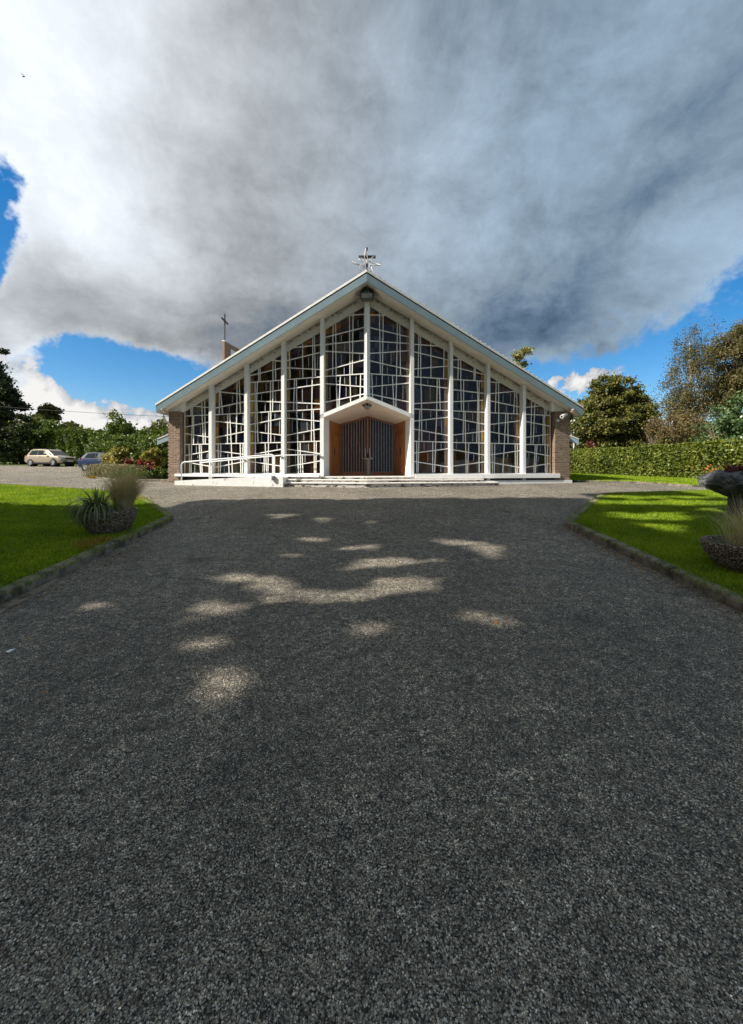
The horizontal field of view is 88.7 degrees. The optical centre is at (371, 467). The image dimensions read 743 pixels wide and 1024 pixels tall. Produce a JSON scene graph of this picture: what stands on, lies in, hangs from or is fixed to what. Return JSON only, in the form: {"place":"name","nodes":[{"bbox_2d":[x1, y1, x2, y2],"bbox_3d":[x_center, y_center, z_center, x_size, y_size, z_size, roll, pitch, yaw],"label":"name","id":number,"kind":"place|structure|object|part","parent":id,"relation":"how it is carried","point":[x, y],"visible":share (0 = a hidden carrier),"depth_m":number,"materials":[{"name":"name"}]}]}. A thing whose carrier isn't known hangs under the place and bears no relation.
{"place":"outdoors","nodes":[
{"label":"outdoors","id":0,"kind":"place"},
{"bbox_2d":[0,462,63,464],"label":"lawn","id":1,"kind":"structure","parent":0,"point":[7,463],"depth_m":41.63,"materials":[{"name":"green plant"}]},
{"bbox_2d":[0,428,28,464],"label":"bush","id":2,"kind":"object","parent":1,"relation":"on","point":[12,442],"visible":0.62,"depth_m":41.06,"materials":[{"name":"green plant"}]},
{"bbox_2d":[0,348,33,428],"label":"beech tree","id":3,"kind":"object","parent":1,"relation":"on","point":[10,395],"visible":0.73,"depth_m":45.15,"materials":[{"name":"green plant"}]},
{"bbox_2d":[0,412,44,464],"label":"bush","id":4,"kind":"object","parent":1,"relation":"on","point":[10,435],"visible":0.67,"depth_m":41.26,"materials":[{"name":"green plant"}]},
{"bbox_2d":[6,412,45,458],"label":"bush","id":5,"kind":"object","parent":1,"relation":"on","point":[39,417],"visible":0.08,"depth_m":44.93,"materials":[{"name":"green plant"}]},
{"bbox_2d":[23,417,63,454],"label":"bush","id":6,"kind":"object","parent":1,"relation":"on","point":[46,431],"visible":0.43,"depth_m":42.13,"materials":[{"name":"green plant"}]},
{"bbox_2d":[27,402,64,425],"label":"sycamore tree","id":7,"kind":"object","parent":1,"relation":"on","point":[47,411],"visible":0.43,"depth_m":46.61,"materials":[{"name":"green plant"}]},
{"bbox_2d":[29,426,168,464],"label":"hedge","id":8,"kind":"object","parent":1,"relation":"on","point":[70,442],"visible":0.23,"depth_m":41.27,"materials":[{"name":"green plant"}]},
{"bbox_2d":[0,466,168,481],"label":"car park","id":9,"kind":"structure","parent":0,"point":[40,473],"depth_m":24.51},
{"bbox_2d":[25,449,76,465],"bbox_3d":[-31.195,-0.956,37.049,4.484,1.710,2.123,0,0,12],"label":"parked car","id":10,"kind":"object","parent":9,"relation":"on","point":[48,457],"visible":0.99,"depth_m":36.35,"materials":[{"name":"beige metal"}]},
{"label":"side window","id":11,"kind":"part","parent":10,"relation":"part of","materials":[{"name":"black glass"}]},
{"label":"side window","id":12,"kind":"part","parent":10,"relation":"part of","materials":[{"name":"black glass"}]},
{"bbox_2d":[78,452,104,470],"bbox_3d":[-20.945,-0.440,30.300,3.984,1.501,2.006,0,0,4],"label":"parked car","id":13,"kind":"object","parent":9,"relation":"on","point":[91,458],"visible":0.2,"depth_m":29.56,"materials":[{"name":"blue paint"}]},
{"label":"side window","id":14,"kind":"part","parent":13,"relation":"part of","materials":[{"name":"black glass"}]},
{"bbox_2d":[84,408,141,452],"bbox_3d":[-23.118,-2.642,34.269,5.914,5.607,4.936,0,0,0],"label":"laurel","id":15,"kind":"object","parent":9,"relation":"on","point":[116,425],"visible":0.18,"depth_m":33.81,"materials":[{"name":"green plant"}]},
{"bbox_2d":[97,446,135,463],"bbox_3d":[-16.861,-0.471,25.382,2.052,1.935,2.031,0,0,24],"label":"variegated bush","id":16,"kind":"object","parent":9,"relation":"on","point":[113,456],"visible":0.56,"depth_m":25.06,"materials":[{"name":"yellow plant"}]},
{"bbox_2d":[98,432,157,467],"bbox_3d":[-16.967,-1.057,26.952,3.900,3.016,3.556,0,0,-34],"label":"laurel","id":17,"kind":"object","parent":9,"relation":"on","point":[129,441],"visible":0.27,"depth_m":26.31,"materials":[{"name":"green plant"}]},
{"bbox_2d":[95,477,168,481],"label":"kerb","id":18,"kind":"structure","parent":9,"relation":"on","point":[164,480],"depth_m":17.52,"materials":[{"name":"concrete"}]},
{"bbox_2d":[0,406,168,416],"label":"overhead cable","id":19,"kind":"object","parent":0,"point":[84,412],"visible":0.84,"depth_m":37.73,"materials":[{"name":"metal"}]},
{"bbox_2d":[0,465,575,481],"bbox_3d":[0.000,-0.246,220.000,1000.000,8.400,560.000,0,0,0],"label":"ground","id":20,"kind":"structure","parent":0,"point":[442,471],"depth_m":39.06,"materials":[{"name":"soil"}]},
{"bbox_2d":[0,419,168,461],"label":"distant woodland","id":21,"kind":"object","parent":20,"relation":"on","point":[163,425],"visible":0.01,"depth_m":59.02,"materials":[{"name":"green plant"}]},
{"bbox_2d":[222,340,239,359],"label":"bell tower","id":22,"kind":"structure","parent":20,"relation":"on","point":[227,347],"depth_m":26.25,"materials":[{"name":"brick"}]},
{"bbox_2d":[221,314,227,339],"bbox_3d":[-10.040,-9.644,26.075,0.120,2.107,1.150,0,0,0],"label":"tower cross","id":23,"kind":"object","parent":22,"relation":"on","point":[224,320],"visible":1,"depth_m":26.03,"materials":[{"name":"metal"}]},
{"bbox_2d":[155,269,583,483],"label":"church","id":24,"kind":"structure","parent":20,"relation":"on","point":[437,392],"depth_m":16.08,"materials":[{"name":"paint"}]},
{"bbox_2d":[184,400,208,473],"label":"window","id":25,"kind":"structure","parent":24,"relation":"in","point":[192,444],"depth_m":16.72,"materials":[{"name":"white glass"}]},
{"bbox_2d":[214,380,243,473],"bbox_3d":[-6.091,-1.835,16.427,1.530,4.229,0.084,0,0,11],"label":"window","id":26,"kind":"structure","parent":24,"relation":"in","point":[223,406],"depth_m":16.45,"materials":[{"name":"white glass"}]},
{"bbox_2d":[200,454,320,462],"bbox_3d":[-4.670,-0.347,15.779,5.410,0.394,0.105,0,0,11],"label":"wall handrail","id":27,"kind":"object","parent":24,"relation":"attached to","point":[262,457],"depth_m":15.73,"materials":[{"name":"metal"}]},
{"bbox_2d":[249,356,280,473],"bbox_3d":[-4.468,-2.245,16.125,1.535,5.050,0.085,0,0,11],"label":"window","id":28,"kind":"structure","parent":24,"relation":"in","point":[260,403],"depth_m":16.15,"materials":[{"name":"white glass"}]},
{"bbox_2d":[286,333,319,473],"bbox_3d":[-2.833,-2.660,15.821,1.554,5.880,0.083,0,0,11],"label":"window","id":29,"kind":"structure","parent":24,"relation":"in","point":[304,392],"depth_m":15.83,"materials":[{"name":"clear glass"}]},
{"bbox_2d":[325,306,364,411],"bbox_3d":[-1.101,-4.348,15.500,1.703,4.328,0.084,0,0,11],"label":"window","id":30,"kind":"structure","parent":24,"relation":"in","point":[356,374],"depth_m":15.50,"materials":[{"name":"white glass"}]},
{"bbox_2d":[361,288,372,300],"bbox_3d":[-0.180,-6.763,14.830,0.480,0.465,0.260,0,0,0],"label":"floodlight","id":31,"kind":"object","parent":24,"relation":"attached to","point":[366,296],"visible":1,"depth_m":14.72,"materials":[{"name":"grey metal"}]},
{"bbox_2d":[362,403,371,409],"bbox_3d":[-0.180,-2.540,15.600,0.380,0.300,0.242,0,0,0],"label":"canopy light","id":32,"kind":"object","parent":24,"relation":"attached to","point":[366,406],"visible":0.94,"depth_m":15.52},
{"bbox_2d":[359,247,375,269],"bbox_3d":[-0.165,-7.830,14.500,0.650,1.100,0.060,0,0,0],"label":"ridge cross","id":33,"kind":"object","parent":24,"relation":"on","point":[362,256],"visible":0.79,"depth_m":14.47,"materials":[{"name":"metal"}]},
{"bbox_2d":[352,249,380,273],"bbox_3d":[-0.174,-7.829,14.398,1.112,0.951,0.100,0,0,0],"label":"star decoration","id":34,"kind":"object","parent":33,"relation":"attached to","point":[366,260],"visible":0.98,"depth_m":14.39,"materials":[{"name":"metal"}]},
{"bbox_2d":[369,306,409,412],"bbox_3d":[0.741,-4.348,15.499,1.702,4.328,0.083,0,0,-11],"label":"window","id":35,"kind":"structure","parent":24,"relation":"in","point":[378,377],"depth_m":15.51,"materials":[{"name":"white glass"}]},
{"bbox_2d":[414,335,448,473],"bbox_3d":[2.473,-2.660,15.821,1.555,5.880,0.084,0,0,-11],"label":"window","id":36,"kind":"structure","parent":24,"relation":"in","point":[440,381],"depth_m":15.85,"materials":[{"name":"clear glass"}]},
{"bbox_2d":[453,356,484,473],"bbox_3d":[4.108,-2.245,16.125,1.535,5.050,0.084,0,0,-11],"label":"window","id":37,"kind":"structure","parent":24,"relation":"in","point":[465,396],"depth_m":16.13,"materials":[{"name":"clear glass"}]},
{"bbox_2d":[490,377,519,473],"bbox_3d":[5.731,-1.835,16.428,1.529,4.229,0.082,0,0,-11],"label":"window","id":38,"kind":"structure","parent":24,"relation":"in","point":[510,431],"depth_m":16.44,"materials":[{"name":"white glass"}]},
{"bbox_2d":[526,399,550,473],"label":"window","id":39,"kind":"structure","parent":24,"relation":"in","point":[541,426],"depth_m":16.74,"materials":[{"name":"white glass"}]},
{"bbox_2d":[556,413,567,421],"bbox_3d":[8.208,-2.191,16.439,0.462,0.381,0.375,0,0,-40],"label":"security camera","id":40,"kind":"object","parent":24,"relation":"attached to","point":[562,416],"visible":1,"depth_m":16.34,"materials":[{"name":"grey plastic"}]},
{"bbox_2d":[284,476,499,487],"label":"entrance steps","id":41,"kind":"structure","parent":20,"relation":"on","point":[366,481],"depth_m":14.92,"materials":[{"name":"white concrete"}]},
{"bbox_2d":[362,453,372,475],"bbox_3d":[-0.160,-0.125,16.350,0.470,1.000,0.470,0,0,0],"label":"stone font","id":42,"kind":"object","parent":41,"relation":"on","point":[367,459],"visible":0.94,"depth_m":16.28,"materials":[{"name":"stone"}]},
{"bbox_2d":[569,420,728,449],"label":"distant woodland","id":43,"kind":"object","parent":20,"relation":"on","point":[723,434],"visible":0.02,"depth_m":64.90,"materials":[{"name":"green plant"}]},
{"bbox_2d":[0,482,742,1023],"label":"driveway","id":44,"kind":"structure","parent":0,"point":[344,522],"depth_m":1.94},
{"bbox_2d":[0,579,57,612],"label":"kerb footing","id":45,"kind":"object","parent":44,"relation":"on","point":[19,599],"visible":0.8,"depth_m":3.92,"materials":[{"name":"concrete"}]},
{"bbox_2d":[0,485,173,604],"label":"kerb","id":46,"kind":"structure","parent":44,"relation":"on","point":[42,580],"depth_m":4.81,"materials":[{"name":"concrete"}]},
{"bbox_2d":[109,537,141,552],"bbox_3d":[-3.878,1.221,6.004,0.074,0.053,1.008,0,0,-9],"label":"kerb footing","id":47,"kind":"object","parent":44,"relation":"on","point":[118,548],"visible":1,"depth_m":5.90,"materials":[{"name":"concrete"}]},
{"bbox_2d":[175,476,288,486],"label":"ramp","id":48,"kind":"structure","parent":44,"relation":"on","point":[264,481],"depth_m":15.05,"materials":[{"name":"paint"}]},
{"bbox_2d":[181,454,274,479],"bbox_3d":[-5.786,0.033,15.159,4.172,1.135,0.189,0,0,11],"label":"ramp handrail","id":49,"kind":"object","parent":48,"relation":"on","point":[273,468],"visible":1,"depth_m":15.12,"materials":[{"name":"metal"}]},
{"bbox_2d":[0,540,742,1023],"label":"chippings","id":50,"kind":"object","parent":44,"relation":"on","point":[368,952],"visible":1,"depth_m":1.40,"materials":[{"name":"grey gravel"}]},
{"bbox_2d":[576,480,703,486],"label":"kerb","id":51,"kind":"structure","parent":44,"relation":"on","point":[641,482],"depth_m":16.50,"materials":[{"name":"concrete"}]},
{"bbox_2d":[565,490,742,611],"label":"kerb","id":52,"kind":"structure","parent":44,"relation":"on","point":[733,601],"depth_m":4.73,"materials":[{"name":"concrete"}]},
{"bbox_2d":[0,0,742,430],"label":"sky","id":53,"kind":"structure","parent":0,"point":[562,179],"materials":[{"name":"grey"}]},
{"bbox_2d":[692,490,742,546],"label":"wispy grass","id":54,"kind":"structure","parent":0,"point":[739,529],"depth_m":4.53,"materials":[{"name":"beige plant"}]},
{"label":"lawn","id":55,"kind":"structure","parent":0,"visible":0},
{"bbox_2d":[511,346,534,372],"bbox_3d":[15.524,-6.333,40.136,3.315,12.585,3.042,0,0,21],"label":"poplar tree","id":56,"kind":"object","parent":55,"relation":"on","point":[518,358],"visible":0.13,"depth_m":39.47,"materials":[{"name":"green plant"}]},
{"bbox_2d":[584,440,595,448],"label":"red leaf shrub","id":57,"kind":"object","parent":55,"relation":"on","point":[590,444],"visible":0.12,"depth_m":31.09,"materials":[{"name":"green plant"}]},
{"bbox_2d":[470,435,742,477],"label":"hedge","id":58,"kind":"object","parent":55,"relation":"on","point":[681,459],"visible":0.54,"depth_m":20.14,"materials":[{"name":"green plant"}]},
{"bbox_2d":[569,372,666,449],"bbox_3d":[21.785,-4.192,34.662,8.848,8.867,7.071,0,0,0],"label":"maple tree","id":59,"kind":"object","parent":55,"relation":"on","point":[614,410],"visible":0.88,"depth_m":33.17,"materials":[{"name":"green plant"}]},
{"bbox_2d":[569,473,698,485],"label":"grass","id":60,"kind":"structure","parent":55,"relation":"on","point":[611,477],"depth_m":18.16,"materials":[{"name":"green plant"}]},
{"bbox_2d":[639,433,673,444],"bbox_3d":[18.958,-1.004,25.513,2.296,2.862,0.727,0,0,0],"label":"bare bush","id":61,"kind":"object","parent":55,"relation":"on","point":[651,440],"visible":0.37,"depth_m":25.44,"materials":[{"name":"brown plant"}]},
{"bbox_2d":[641,408,711,444],"bbox_3d":[22.623,-2.007,27.623,5.877,5.299,3.593,0,0,0],"label":"shrub","id":62,"kind":"object","parent":55,"relation":"on","point":[678,430],"visible":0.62,"depth_m":27.19,"materials":[{"name":"brown plant"}]},
{"bbox_2d":[644,316,739,431],"bbox_3d":[25.842,-5.841,30.525,6.484,12.686,4.673,0,0,0],"label":"birch tree","id":63,"kind":"object","parent":55,"relation":"on","point":[689,399],"visible":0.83,"depth_m":30.16,"materials":[{"name":"green plant"}]},
{"bbox_2d":[693,409,718,440],"bbox_3d":[21.178,-1.782,24.000,2.109,4.504,0.060,0,0,0],"label":"fallen branch","id":64,"kind":"object","parent":55,"relation":"on","point":[706,428],"visible":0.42,"depth_m":23.99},
{"bbox_2d":[691,464,722,475],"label":"lily plant","id":65,"kind":"object","parent":55,"relation":"on","point":[710,470],"visible":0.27,"depth_m":17.04,"materials":[{"name":"orange plant"}]},
{"bbox_2d":[682,403,739,441],"bbox_3d":[23.677,-1.968,26.246,3.704,4.891,3.740,0,0,0],"label":"back shrub","id":66,"kind":"object","parent":55,"relation":"on","point":[715,409],"visible":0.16,"depth_m":26.03,"materials":[{"name":"green plant"}]},
{"bbox_2d":[688,318,742,414],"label":"birch tree","id":67,"kind":"object","parent":55,"relation":"on","point":[731,347],"visible":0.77,"depth_m":30.60,"materials":[{"name":"green plant"}]},
{"bbox_2d":[712,391,742,450],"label":"holly bush","id":68,"kind":"object","parent":55,"relation":"on","point":[731,419],"visible":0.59,"depth_m":18.41,"materials":[{"name":"green plant"}]},
{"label":"lawn","id":69,"kind":"structure","parent":0,"visible":0},
{"bbox_2d":[0,490,156,585],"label":"clover","id":70,"kind":"object","parent":69,"relation":"on","point":[47,530],"visible":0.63,"depth_m":6.67,"materials":[{"name":"green plant"}]},
{"bbox_2d":[0,483,173,594],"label":"grass","id":71,"kind":"structure","parent":69,"relation":"on","point":[46,541],"depth_m":6.77,"materials":[{"name":"green plant"}]},
{"bbox_2d":[60,534,119,550],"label":"dry grass","id":72,"kind":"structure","parent":69,"relation":"on","point":[86,542],"depth_m":5.65,"materials":[{"name":"brown plant"}]},
{"bbox_2d":[81,507,137,535],"bbox_3d":[-4.520,0.931,6.550,0.840,0.420,0.840,0,0,0],"label":"planter","id":73,"kind":"object","parent":69,"relation":"on","point":[125,521],"visible":0.56,"depth_m":6.28,"materials":[{"name":"stone"}]},
{"bbox_2d":[51,484,133,528],"bbox_3d":[-4.629,0.629,6.393,1.371,0.792,1.253,0,0,0],"label":"strap leaf plant","id":74,"kind":"object","parent":73,"relation":"in","point":[95,505],"visible":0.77,"depth_m":6.21,"materials":[{"name":"green plant"}]},
{"bbox_2d":[97,464,161,510],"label":"feather grass","id":75,"kind":"object","parent":73,"relation":"in","point":[129,483],"depth_m":6.54,"materials":[{"name":"plant"}]},
{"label":"lawn","id":76,"kind":"structure","parent":0,"visible":0},
{"bbox_2d":[565,489,742,603],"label":"grass","id":77,"kind":"structure","parent":76,"relation":"on","point":[663,545],"depth_m":7.08,"materials":[{"name":"green plant"}]},
{"bbox_2d":[697,470,742,516],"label":"stone basin","id":78,"kind":"object","parent":76,"relation":"on","point":[722,482],"visible":0.95,"depth_m":7.91,"materials":[{"name":"grey stone"}]},
{"bbox_2d":[723,462,742,472],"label":"basin plant","id":79,"kind":"object","parent":78,"relation":"in","point":[731,469],"visible":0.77,"depth_m":8.12,"materials":[{"name":"red plant"}]},
{"bbox_2d":[700,535,742,572],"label":"planter","id":80,"kind":"object","parent":76,"relation":"on","point":[724,555],"visible":0.81,"depth_m":4.45,"materials":[{"name":"stone"}]},
{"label":"flower bed","id":81,"kind":"structure","parent":0,"visible":0},
{"bbox_2d":[79,463,138,478],"bbox_3d":[-13.760,0.194,20.047,5.045,0.890,1.676,0,0,35],"label":"lavender","id":82,"kind":"object","parent":81,"relation":"on","point":[99,469],"visible":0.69,"depth_m":19.41,"materials":[{"name":"green plant"}]},
{"bbox_2d":[112,470,138,478],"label":"bedding plant","id":83,"kind":"object","parent":81,"relation":"on","point":[116,473],"visible":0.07,"depth_m":18.39,"materials":[{"name":"green plant"}]},
{"bbox_2d":[123,458,144,470],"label":"rose bush","id":84,"kind":"object","parent":81,"relation":"on","point":[139,462],"visible":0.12,"depth_m":20.30,"materials":[{"name":"red plant"}]},
{"bbox_2d":[127,465,152,478],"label":"bedding plant","id":85,"kind":"object","parent":81,"relation":"on","point":[144,467],"visible":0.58,"depth_m":18.11,"materials":[{"name":"green plant"}]},
{"bbox_2d":[138,460,155,478],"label":"rose bush","id":86,"kind":"object","parent":81,"relation":"on","point":[148,463],"visible":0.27,"depth_m":18.76,"materials":[{"name":"red plant"}]},
{"bbox_2d":[129,434,168,470],"bbox_3d":[-14.274,-0.870,24.942,2.949,2.778,2.754,0,0,-19],"label":"laurel","id":87,"kind":"object","parent":81,"relation":"on","point":[145,443],"visible":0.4,"depth_m":24.42,"materials":[{"name":"green plant"}]},
{"bbox_2d":[139,443,165,466],"bbox_3d":[-12.394,-0.376,21.503,1.450,1.946,1.496,0,0,0],"label":"variegated bush","id":88,"kind":"object","parent":81,"relation":"on","point":[151,454],"visible":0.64,"depth_m":21.29,"materials":[{"name":"yellow plant"}]},
{"bbox_2d":[151,465,168,478],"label":"bedding plant","id":89,"kind":"object","parent":81,"relation":"on","point":[158,471],"visible":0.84,"depth_m":18.45,"materials":[{"name":"green plant"}]}
]}

